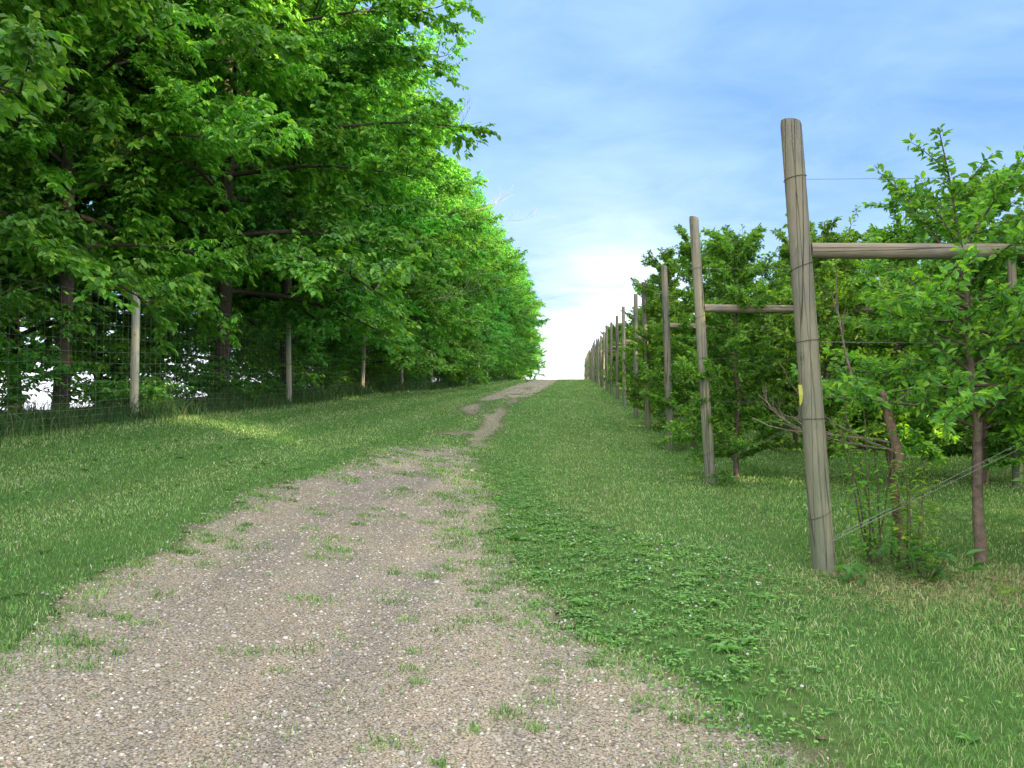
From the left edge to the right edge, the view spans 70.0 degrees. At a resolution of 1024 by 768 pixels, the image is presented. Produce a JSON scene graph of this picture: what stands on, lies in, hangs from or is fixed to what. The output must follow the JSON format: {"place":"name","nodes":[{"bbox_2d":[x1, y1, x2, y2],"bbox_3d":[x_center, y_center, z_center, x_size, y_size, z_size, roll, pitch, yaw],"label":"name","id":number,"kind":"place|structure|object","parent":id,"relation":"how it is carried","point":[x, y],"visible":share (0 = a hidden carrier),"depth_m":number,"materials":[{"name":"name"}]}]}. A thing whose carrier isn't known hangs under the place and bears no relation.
{"place":"outdoors","nodes":[
{"label":"outdoors","id":0,"kind":"place"},
{"bbox_2d":[0,379,847,767],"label":"gravel track","id":1,"kind":"structure","parent":0,"point":[274,747],"depth_m":3.56,"materials":[{"name":"beige gravel"}]},
{"bbox_2d":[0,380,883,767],"bbox_3d":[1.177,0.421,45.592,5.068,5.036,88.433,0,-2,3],"label":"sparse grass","id":2,"kind":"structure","parent":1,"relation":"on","point":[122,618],"depth_m":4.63,"materials":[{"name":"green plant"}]},
{"bbox_2d":[0,379,1023,767],"bbox_3d":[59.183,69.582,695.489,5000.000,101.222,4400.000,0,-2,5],"label":"ground","id":3,"kind":"structure","parent":0,"point":[832,720],"depth_m":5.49,"materials":[{"name":"green plant"}]},
{"bbox_2d":[0,376,18,409],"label":"shrub","id":4,"kind":"object","parent":3,"relation":"on","point":[7,387],"visible":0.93,"depth_m":10.93,"materials":[{"name":"green plant"}]},
{"bbox_2d":[0,270,83,359],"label":"tree","id":5,"kind":"object","parent":3,"relation":"on","point":[8,298],"visible":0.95,"depth_m":10.14,"materials":[{"name":"green plant"}]},
{"bbox_2d":[0,39,84,273],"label":"hardwood tree","id":6,"kind":"object","parent":3,"relation":"on","point":[56,197],"visible":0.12,"depth_m":13.68,"materials":[{"name":"green plant"}]},
{"bbox_2d":[0,329,106,413],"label":"shrub","id":7,"kind":"object","parent":3,"relation":"on","point":[32,381],"visible":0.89,"depth_m":12.31,"materials":[{"name":"green plant"}]},
{"bbox_2d":[0,0,214,371],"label":"hardwood tree","id":8,"kind":"object","parent":3,"relation":"on","point":[22,89],"visible":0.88,"depth_m":10.78,"materials":[{"name":"green plant"}]},
{"bbox_2d":[0,0,243,411],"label":"hardwood tree","id":9,"kind":"object","parent":3,"relation":"on","point":[43,309],"visible":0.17,"depth_m":15.52,"materials":[{"name":"green plant"}]},
{"bbox_2d":[62,360,193,416],"bbox_3d":[-7.208,0.256,13.754,2.152,1.373,2.074,1,-2,-30],"label":"shrub","id":10,"kind":"object","parent":3,"relation":"on","point":[157,391],"visible":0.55,"depth_m":13.37,"materials":[{"name":"green plant"}]},
{"bbox_2d":[70,364,186,401],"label":"shrub","id":11,"kind":"object","parent":3,"relation":"on","point":[97,374],"visible":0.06,"depth_m":15.00,"materials":[{"name":"green plant"}]},
{"bbox_2d":[0,26,268,389],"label":"hardwood tree","id":12,"kind":"object","parent":3,"relation":"on","point":[170,338],"visible":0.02,"depth_m":20.43,"materials":[{"name":"green plant"}]},
{"bbox_2d":[0,0,330,410],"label":"hardwood tree","id":13,"kind":"object","parent":3,"relation":"on","point":[167,60],"visible":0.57,"depth_m":13.97,"materials":[{"name":"green plant"}]},
{"bbox_2d":[91,327,258,400],"bbox_3d":[-7.818,-0.266,16.792,3.601,2.026,2.634,0,-2,6],"label":"shrub","id":14,"kind":"object","parent":3,"relation":"on","point":[193,381],"visible":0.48,"depth_m":16.77,"materials":[{"name":"green plant"}]},
{"bbox_2d":[118,316,296,399],"bbox_3d":[-7.712,-0.398,20.332,4.265,2.738,5.165,0,-2,0],"label":"shrub","id":15,"kind":"object","parent":3,"relation":"on","point":[261,366],"visible":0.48,"depth_m":19.46,"materials":[{"name":"green plant"}]},
{"bbox_2d":[90,52,338,363],"bbox_3d":[-11.603,-7.376,28.617,10.028,15.978,9.869,0,-2,4],"label":"hardwood tree","id":16,"kind":"object","parent":3,"relation":"on","point":[209,279],"depth_m":28.46,"materials":[{"name":"green plant"}]},
{"bbox_2d":[81,1,365,394],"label":"hardwood tree","id":17,"kind":"object","parent":3,"relation":"on","point":[251,322],"visible":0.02,"depth_m":22.78,"materials":[{"name":"green plant"}]},
{"bbox_2d":[181,366,280,403],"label":"shrub","id":18,"kind":"object","parent":3,"relation":"on","point":[231,387],"visible":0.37,"depth_m":17.78,"materials":[{"name":"green plant"}]},
{"bbox_2d":[0,0,500,400],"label":"hardwood tree","id":19,"kind":"object","parent":3,"relation":"on","point":[264,35],"visible":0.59,"depth_m":17.73,"materials":[{"name":"green plant"}]},
{"bbox_2d":[0,276,512,429],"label":"wire fence","id":20,"kind":"object","parent":3,"relation":"on","point":[134,356],"visible":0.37,"depth_m":13.20,"materials":[{"name":"grey metal"}]},
{"bbox_2d":[0,375,517,446],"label":"tall grass","id":21,"kind":"structure","parent":3,"relation":"on","point":[170,406],"depth_m":13.68,"materials":[{"name":"green plant"}]},
{"bbox_2d":[247,371,307,395],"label":"shrub","id":22,"kind":"object","parent":3,"relation":"on","point":[274,385],"visible":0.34,"depth_m":21.22,"materials":[{"name":"green plant"}]},
{"bbox_2d":[246,352,324,390],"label":"shrub","id":23,"kind":"object","parent":3,"relation":"on","point":[294,374],"visible":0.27,"depth_m":22.71,"materials":[{"name":"green plant"}]},
{"bbox_2d":[236,328,376,383],"bbox_3d":[-7.365,-0.607,26.169,5.175,2.837,4.273,1,-2,-24],"label":"shrub","id":24,"kind":"object","parent":3,"relation":"on","point":[338,360],"visible":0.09,"depth_m":26.03,"materials":[{"name":"green plant"}]},
{"bbox_2d":[142,0,479,395],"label":"hardwood tree","id":25,"kind":"object","parent":3,"relation":"on","point":[353,51],"visible":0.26,"depth_m":20.44,"materials":[{"name":"green plant"}]},
{"bbox_2d":[275,351,360,389],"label":"shrub","id":26,"kind":"object","parent":3,"relation":"on","point":[336,378],"visible":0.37,"depth_m":24.61,"materials":[{"name":"green plant"}]},
{"bbox_2d":[270,331,377,385],"bbox_3d":[-6.907,-0.639,27.572,4.472,2.871,5.417,1,-2,-17],"label":"shrub","id":27,"kind":"object","parent":3,"relation":"on","point":[353,353],"visible":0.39,"depth_m":26.79,"materials":[{"name":"green plant"}]},
{"bbox_2d":[185,0,467,383],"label":"hardwood tree","id":28,"kind":"object","parent":3,"relation":"on","point":[423,220],"visible":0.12,"depth_m":25.05,"materials":[{"name":"green plant"}]},
{"bbox_2d":[306,347,383,383],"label":"shrub","id":29,"kind":"object","parent":3,"relation":"on","point":[351,372],"visible":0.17,"depth_m":28.29,"materials":[{"name":"green plant"}]},
{"bbox_2d":[303,343,406,383],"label":"shrub","id":30,"kind":"object","parent":3,"relation":"on","point":[371,370],"visible":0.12,"depth_m":29.58,"materials":[{"name":"green plant"}]},
{"bbox_2d":[327,347,422,382],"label":"shrub","id":31,"kind":"object","parent":3,"relation":"on","point":[410,372],"visible":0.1,"depth_m":33.50,"materials":[{"name":"green plant"}]},
{"bbox_2d":[357,360,397,384],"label":"shrub","id":32,"kind":"object","parent":3,"relation":"on","point":[379,376],"visible":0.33,"depth_m":31.30,"materials":[{"name":"green plant"}]},
{"bbox_2d":[302,61,492,384],"bbox_3d":[-5.539,-6.391,30.298,9.444,14.356,9.702,0,-2,-5],"label":"hardwood tree","id":33,"kind":"object","parent":3,"relation":"on","point":[419,292],"visible":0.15,"depth_m":29.21,"materials":[{"name":"green plant"}]},
{"bbox_2d":[301,9,494,381],"bbox_3d":[-6.335,-8.370,33.942,11.122,17.731,10.946,0,-2,8],"label":"hardwood tree","id":34,"kind":"object","parent":3,"relation":"on","point":[476,226],"visible":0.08,"depth_m":33.15,"materials":[{"name":"green plant"}]},
{"bbox_2d":[380,358,427,383],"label":"shrub","id":35,"kind":"object","parent":3,"relation":"on","point":[409,375],"visible":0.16,"depth_m":35.33,"materials":[{"name":"green plant"}]},
{"bbox_2d":[370,343,442,384],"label":"shrub","id":36,"kind":"object","parent":3,"relation":"on","point":[404,370],"visible":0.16,"depth_m":34.40,"materials":[{"name":"green plant"}]},
{"bbox_2d":[15,479,802,686],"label":"clover blossoms","id":37,"kind":"object","parent":3,"relation":"on","point":[801,685],"visible":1,"depth_m":5.45,"materials":[{"name":"white plant"}]},
{"bbox_2d":[348,88,513,368],"bbox_3d":[-6.242,-7.744,38.370,9.938,16.470,9.781,1,-2,-33],"label":"hardwood tree","id":38,"kind":"object","parent":3,"relation":"on","point":[473,268],"visible":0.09,"depth_m":37.77,"materials":[{"name":"green plant"}]},
{"bbox_2d":[357,173,508,383],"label":"hardwood tree","id":39,"kind":"object","parent":3,"relation":"on","point":[457,343],"visible":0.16,"depth_m":42.45,"materials":[{"name":"green plant"}]},
{"bbox_2d":[391,205,493,386],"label":"hardwood tree","id":40,"kind":"object","parent":3,"relation":"on","point":[450,377],"visible":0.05,"depth_m":45.28,"materials":[{"name":"green plant"}]},
{"bbox_2d":[434,195,512,384],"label":"hardwood tree","id":41,"kind":"object","parent":3,"relation":"on","point":[495,348],"visible":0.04,"depth_m":54.35,"materials":[{"name":"green plant"}]},
{"bbox_2d":[422,167,536,369],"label":"hardwood tree","id":42,"kind":"object","parent":3,"relation":"on","point":[503,291],"visible":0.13,"depth_m":50.32,"materials":[{"name":"green plant"}]},
{"bbox_2d":[457,165,516,366],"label":"hardwood tree","id":43,"kind":"object","parent":3,"relation":"on","point":[503,330],"visible":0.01,"depth_m":59.27,"materials":[{"name":"green plant"}]},
{"bbox_2d":[0,432,978,744],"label":"weeds","id":44,"kind":"object","parent":3,"relation":"on","point":[720,646],"visible":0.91,"depth_m":4.83,"materials":[{"name":"green plant"}]},
{"bbox_2d":[474,195,527,365],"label":"hardwood tree","id":45,"kind":"object","parent":3,"relation":"on","point":[505,263],"visible":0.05,"depth_m":62.59,"materials":[{"name":"green plant"}]},
{"bbox_2d":[479,194,522,368],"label":"hardwood tree","id":46,"kind":"object","parent":3,"relation":"on","point":[504,314],"visible":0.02,"depth_m":66.55,"materials":[{"name":"green plant"}]},
{"bbox_2d":[480,237,525,378],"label":"hardwood tree","id":47,"kind":"object","parent":3,"relation":"on","point":[510,321],"visible":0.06,"depth_m":70.86,"materials":[{"name":"green plant"}]},
{"bbox_2d":[487,223,529,349],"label":"hardwood tree","id":48,"kind":"object","parent":3,"relation":"on","point":[518,272],"visible":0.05,"depth_m":72.63,"materials":[{"name":"green plant"}]},
{"bbox_2d":[0,428,1023,767],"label":"clover","id":49,"kind":"object","parent":3,"relation":"on","point":[658,580],"visible":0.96,"depth_m":4.91,"materials":[{"name":"green plant"}]},
{"bbox_2d":[493,254,534,379],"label":"hardwood tree","id":50,"kind":"object","parent":3,"relation":"on","point":[519,292],"visible":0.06,"depth_m":81.03,"materials":[{"name":"green plant"}]},
{"bbox_2d":[498,224,531,373],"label":"hardwood tree","id":51,"kind":"object","parent":3,"relation":"on","point":[525,312],"visible":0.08,"depth_m":77.77,"materials":[{"name":"green plant"}]},
{"bbox_2d":[511,262,536,372],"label":"hardwood tree","id":52,"kind":"object","parent":3,"relation":"on","point":[527,333],"visible":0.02,"depth_m":85.91,"materials":[{"name":"green plant"}]},
{"bbox_2d":[505,242,550,376],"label":"hardwood tree","id":53,"kind":"object","parent":3,"relation":"on","point":[538,322],"visible":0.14,"depth_m":89.66,"materials":[{"name":"green plant"}]},
{"bbox_2d":[509,251,546,372],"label":"hardwood tree","id":54,"kind":"object","parent":3,"relation":"on","point":[536,305],"visible":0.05,"depth_m":98.28,"materials":[{"name":"green plant"}]},
{"bbox_2d":[514,271,543,372],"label":"hardwood tree","id":55,"kind":"object","parent":3,"relation":"on","point":[527,337],"visible":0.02,"depth_m":94.23,"materials":[{"name":"green plant"}]},
{"bbox_2d":[516,280,546,378],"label":"hardwood tree","id":56,"kind":"object","parent":3,"relation":"on","point":[530,375],"visible":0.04,"depth_m":109.20,"materials":[{"name":"green plant"}]},
{"bbox_2d":[519,277,547,371],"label":"hardwood tree","id":57,"kind":"object","parent":3,"relation":"on","point":[536,315],"visible":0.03,"depth_m":101.85,"materials":[{"name":"green plant"}]},
{"bbox_2d":[523,301,549,378],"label":"hardwood tree","id":58,"kind":"object","parent":3,"relation":"on","point":[541,367],"visible":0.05,"depth_m":127.30,"materials":[{"name":"green plant"}]},
{"bbox_2d":[598,338,599,384],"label":"trellis post","id":59,"kind":"object","parent":3,"relation":"on","point":[598,364],"visible":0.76,"depth_m":56.57,"materials":[{"name":"wood"}]},
{"bbox_2d":[600,336,608,386],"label":"trellis post","id":60,"kind":"object","parent":3,"relation":"on","point":[601,351],"visible":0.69,"depth_m":51.09,"materials":[{"name":"wood"}]},
{"bbox_2d":[603,332,615,388],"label":"trellis post","id":61,"kind":"object","parent":3,"relation":"on","point":[604,350],"visible":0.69,"depth_m":46.99,"materials":[{"name":"wood"}]},
{"bbox_2d":[601,322,621,387],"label":"apple tree","id":62,"kind":"object","parent":3,"relation":"on","point":[613,341],"visible":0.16,"depth_m":47.25,"materials":[{"name":"green plant"}]},
{"bbox_2d":[605,325,619,391],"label":"trellis post","id":63,"kind":"object","parent":3,"relation":"on","point":[607,349],"visible":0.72,"depth_m":41.81,"materials":[{"name":"wood"}]},
{"bbox_2d":[606,322,631,388],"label":"apple tree","id":64,"kind":"object","parent":3,"relation":"on","point":[620,333],"visible":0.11,"depth_m":41.70,"materials":[{"name":"green plant"}]},
{"bbox_2d":[610,322,629,394],"bbox_3d":[7.126,-1.196,37.596,4.210,4.002,0.163,0,-2,5],"label":"trellis post","id":65,"kind":"object","parent":3,"relation":"on","point":[611,360],"visible":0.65,"depth_m":37.72,"materials":[{"name":"wood"}]},
{"bbox_2d":[615,316,629,398],"bbox_3d":[6.659,-1.048,32.108,4.213,3.952,0.163,0,-2,5],"label":"trellis post","id":66,"kind":"object","parent":3,"relation":"on","point":[617,356],"visible":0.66,"depth_m":32.23,"materials":[{"name":"wood"}]},
{"bbox_2d":[612,320,632,391],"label":"apple tree","id":67,"kind":"object","parent":3,"relation":"on","point":[620,358],"visible":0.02,"depth_m":37.61,"materials":[{"name":"green plant"}]},
{"bbox_2d":[622,306,630,405],"bbox_3d":[6.270,-0.937,27.578,4.224,4.034,0.163,0,-2,5],"label":"trellis post","id":68,"kind":"object","parent":3,"relation":"on","point":[624,341],"visible":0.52,"depth_m":27.71,"materials":[{"name":"wood"}]},
{"bbox_2d":[605,299,650,391],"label":"apple tree","id":69,"kind":"object","parent":3,"relation":"on","point":[631,318],"visible":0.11,"depth_m":32.55,"materials":[{"name":"green plant"}]},
{"bbox_2d":[620,273,682,388],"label":"apple tree","id":70,"kind":"object","parent":3,"relation":"on","point":[649,296],"visible":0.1,"depth_m":28.07,"materials":[{"name":"green plant"}]},
{"bbox_2d":[616,246,694,415],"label":"apple tree","id":71,"kind":"object","parent":3,"relation":"on","point":[654,311],"visible":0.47,"depth_m":18.72,"materials":[{"name":"green plant"}]},
{"bbox_2d":[631,287,686,408],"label":"apple tree","id":72,"kind":"object","parent":3,"relation":"on","point":[661,356],"visible":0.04,"depth_m":22.95,"materials":[{"name":"green plant"}]},
{"bbox_2d":[641,282,680,428],"bbox_3d":[5.498,-0.623,18.785,4.277,4.063,0.163,0,-2,5],"label":"trellis post","id":73,"kind":"object","parent":3,"relation":"on","point":[646,357],"visible":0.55,"depth_m":18.91,"materials":[{"name":"wood"}]},
{"bbox_2d":[639,224,754,447],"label":"apple tree","id":74,"kind":"object","parent":3,"relation":"on","point":[686,321],"visible":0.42,"depth_m":14.84,"materials":[{"name":"green plant"}]},
{"bbox_2d":[633,294,771,416],"bbox_3d":[5.844,-0.759,22.476,4.211,4.082,0.163,0,-2,5],"label":"trellis post","id":75,"kind":"object","parent":3,"relation":"on","point":[635,364],"visible":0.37,"depth_m":22.62,"materials":[{"name":"wood"}]},
{"bbox_2d":[691,471,747,486],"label":"weed clump","id":76,"kind":"object","parent":3,"relation":"on","point":[724,482],"visible":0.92,"depth_m":9.95,"materials":[{"name":"green plant"}]},
{"bbox_2d":[654,222,800,479],"bbox_3d":[3.270,-0.469,10.733,2.316,3.897,2.047,1,-2,-24],"label":"apple tree","id":77,"kind":"object","parent":3,"relation":"on","point":[734,279],"visible":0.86,"depth_m":10.56,"materials":[{"name":"green plant"}]},
{"bbox_2d":[692,249,784,436],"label":"apple tree","id":78,"kind":"object","parent":3,"relation":"on","point":[751,389],"visible":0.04,"depth_m":14.69,"materials":[{"name":"green plant"}]},
{"bbox_2d":[721,259,769,425],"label":"apple tree","id":79,"kind":"object","parent":3,"relation":"on","point":[756,281],"visible":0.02,"depth_m":19.15,"materials":[{"name":"green plant"}]},
{"bbox_2d":[661,265,886,450],"bbox_3d":[5.116,-0.415,14.372,4.296,3.922,0.163,0,-2,5],"label":"trellis frame","id":80,"kind":"object","parent":3,"relation":"on","point":[667,325],"visible":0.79,"depth_m":14.50,"materials":[{"name":"wood"}]},
{"bbox_2d":[752,257,823,399],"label":"apple tree","id":81,"kind":"object","parent":3,"relation":"on","point":[766,275],"visible":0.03,"depth_m":18.76,"materials":[{"name":"green plant"}]},
{"bbox_2d":[742,228,845,447],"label":"apple tree","id":82,"kind":"object","parent":3,"relation":"on","point":[784,252],"visible":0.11,"depth_m":14.64,"materials":[{"name":"green plant"}]},
{"bbox_2d":[723,205,911,458],"bbox_3d":[4.350,-0.526,10.269,2.155,4.024,2.346,1,-2,-17],"label":"apple tree","id":83,"kind":"object","parent":3,"relation":"on","point":[825,270],"visible":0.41,"depth_m":10.01,"materials":[{"name":"green plant"}]},
{"bbox_2d":[753,259,935,563],"bbox_3d":[2.715,0.246,6.013,1.502,2.568,0.634,1,-2,-15],"label":"dead tree","id":84,"kind":"object","parent":3,"relation":"on","point":[889,422],"visible":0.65,"depth_m":5.84,"materials":[{"name":"wood"}]},
{"bbox_2d":[832,558,874,585],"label":"weed clump","id":85,"kind":"object","parent":3,"relation":"on","point":[849,569],"visible":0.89,"depth_m":5.20,"materials":[{"name":"green plant"}]},
{"bbox_2d":[689,216,1022,486],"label":"trellis frame","id":86,"kind":"object","parent":3,"relation":"on","point":[701,308],"visible":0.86,"depth_m":10.23,"materials":[{"name":"wood"}]},
{"bbox_2d":[709,265,956,466],"bbox_3d":[8.717,-0.265,9.784,12.080,2.804,0.094,0,-2,4],"label":"trellis wire","id":87,"kind":"object","parent":86,"relation":"attached to","point":[798,402],"visible":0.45,"depth_m":10.15,"materials":[{"name":"grey metal"}]},
{"bbox_2d":[788,228,937,449],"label":"apple tree","id":88,"kind":"object","parent":3,"relation":"on","point":[853,273],"depth_m":14.33,"materials":[{"name":"green plant"}]},
{"bbox_2d":[832,404,911,565],"bbox_3d":[2.821,0.781,5.844,0.652,1.356,0.503,0,-2,5],"label":"sapling clump","id":89,"kind":"object","parent":3,"relation":"on","point":[867,544],"visible":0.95,"depth_m":5.77,"materials":[{"name":"green plant"}]},
{"bbox_2d":[861,259,924,424],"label":"apple tree","id":90,"kind":"object","parent":3,"relation":"on","point":[877,272],"visible":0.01,"depth_m":14.47,"materials":[{"name":"green plant"}]},
{"bbox_2d":[794,184,992,482],"bbox_3d":[5.454,-0.624,10.278,2.574,4.240,2.364,1,-2,-29],"label":"apple tree","id":91,"kind":"object","parent":3,"relation":"on","point":[911,427],"visible":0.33,"depth_m":10.20,"materials":[{"name":"green plant"}]},
{"bbox_2d":[780,118,1023,573],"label":"trellis frame","id":92,"kind":"object","parent":3,"relation":"on","point":[803,250],"visible":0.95,"depth_m":5.59,"materials":[{"name":"wood"}]},
{"bbox_2d":[833,176,1023,540],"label":"trellis wire","id":93,"kind":"object","parent":92,"relation":"attached to","point":[906,342],"visible":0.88,"depth_m":5.52,"materials":[{"name":"grey metal"}]},
{"bbox_2d":[790,124,1023,563],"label":"apple tree","id":94,"kind":"object","parent":3,"relation":"on","point":[915,317],"visible":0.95,"depth_m":5.77,"materials":[{"name":"green plant"}]},
{"bbox_2d":[887,457,946,573],"bbox_3d":[3.059,1.004,5.495,0.454,0.913,0.396,0,-2,5],"label":"sapling clump","id":95,"kind":"object","parent":3,"relation":"on","point":[911,538],"visible":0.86,"depth_m":5.49,"materials":[{"name":"green plant"}]},
{"bbox_2d":[865,527,991,590],"bbox_3d":[2.938,1.254,5.331,0.754,0.387,0.790,0,-2,5],"label":"weed clump","id":96,"kind":"object","parent":3,"relation":"on","point":[911,557],"visible":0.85,"depth_m":5.23,"materials":[{"name":"green plant"}]},
{"bbox_2d":[880,159,1023,483],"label":"apple tree","id":97,"kind":"object","parent":3,"relation":"on","point":[1004,444],"visible":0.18,"depth_m":10.03,"materials":[{"name":"green plant"}]},
{"bbox_2d":[914,259,999,439],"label":"apple tree","id":98,"kind":"object","parent":3,"relation":"on","point":[931,275],"visible":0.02,"depth_m":14.18,"materials":[{"name":"green plant"}]},
{"bbox_2d":[945,209,1023,470],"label":"apple tree","id":99,"kind":"object","parent":3,"relation":"on","point":[1005,462],"visible":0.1,"depth_m":9.91,"materials":[{"name":"green plant"}]},
{"bbox_2d":[970,164,1023,483],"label":"apple tree","id":100,"kind":"object","parent":3,"relation":"on","point":[1016,358],"visible":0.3,"depth_m":6.04,"materials":[{"name":"green plant"}]},
{"bbox_2d":[994,584,1023,597],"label":"weed clump","id":101,"kind":"object","parent":3,"relation":"on","point":[1008,590],"visible":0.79,"depth_m":4.87,"materials":[{"name":"green plant"}]},
{"bbox_2d":[0,0,1023,410],"label":"sky","id":102,"kind":"structure","parent":0,"point":[622,122],"materials":[{"name":"blue"}]},
{"bbox_2d":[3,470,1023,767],"bbox_3d":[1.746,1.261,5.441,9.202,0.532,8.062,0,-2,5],"label":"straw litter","id":103,"kind":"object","parent":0,"point":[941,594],"visible":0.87,"depth_m":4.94,"materials":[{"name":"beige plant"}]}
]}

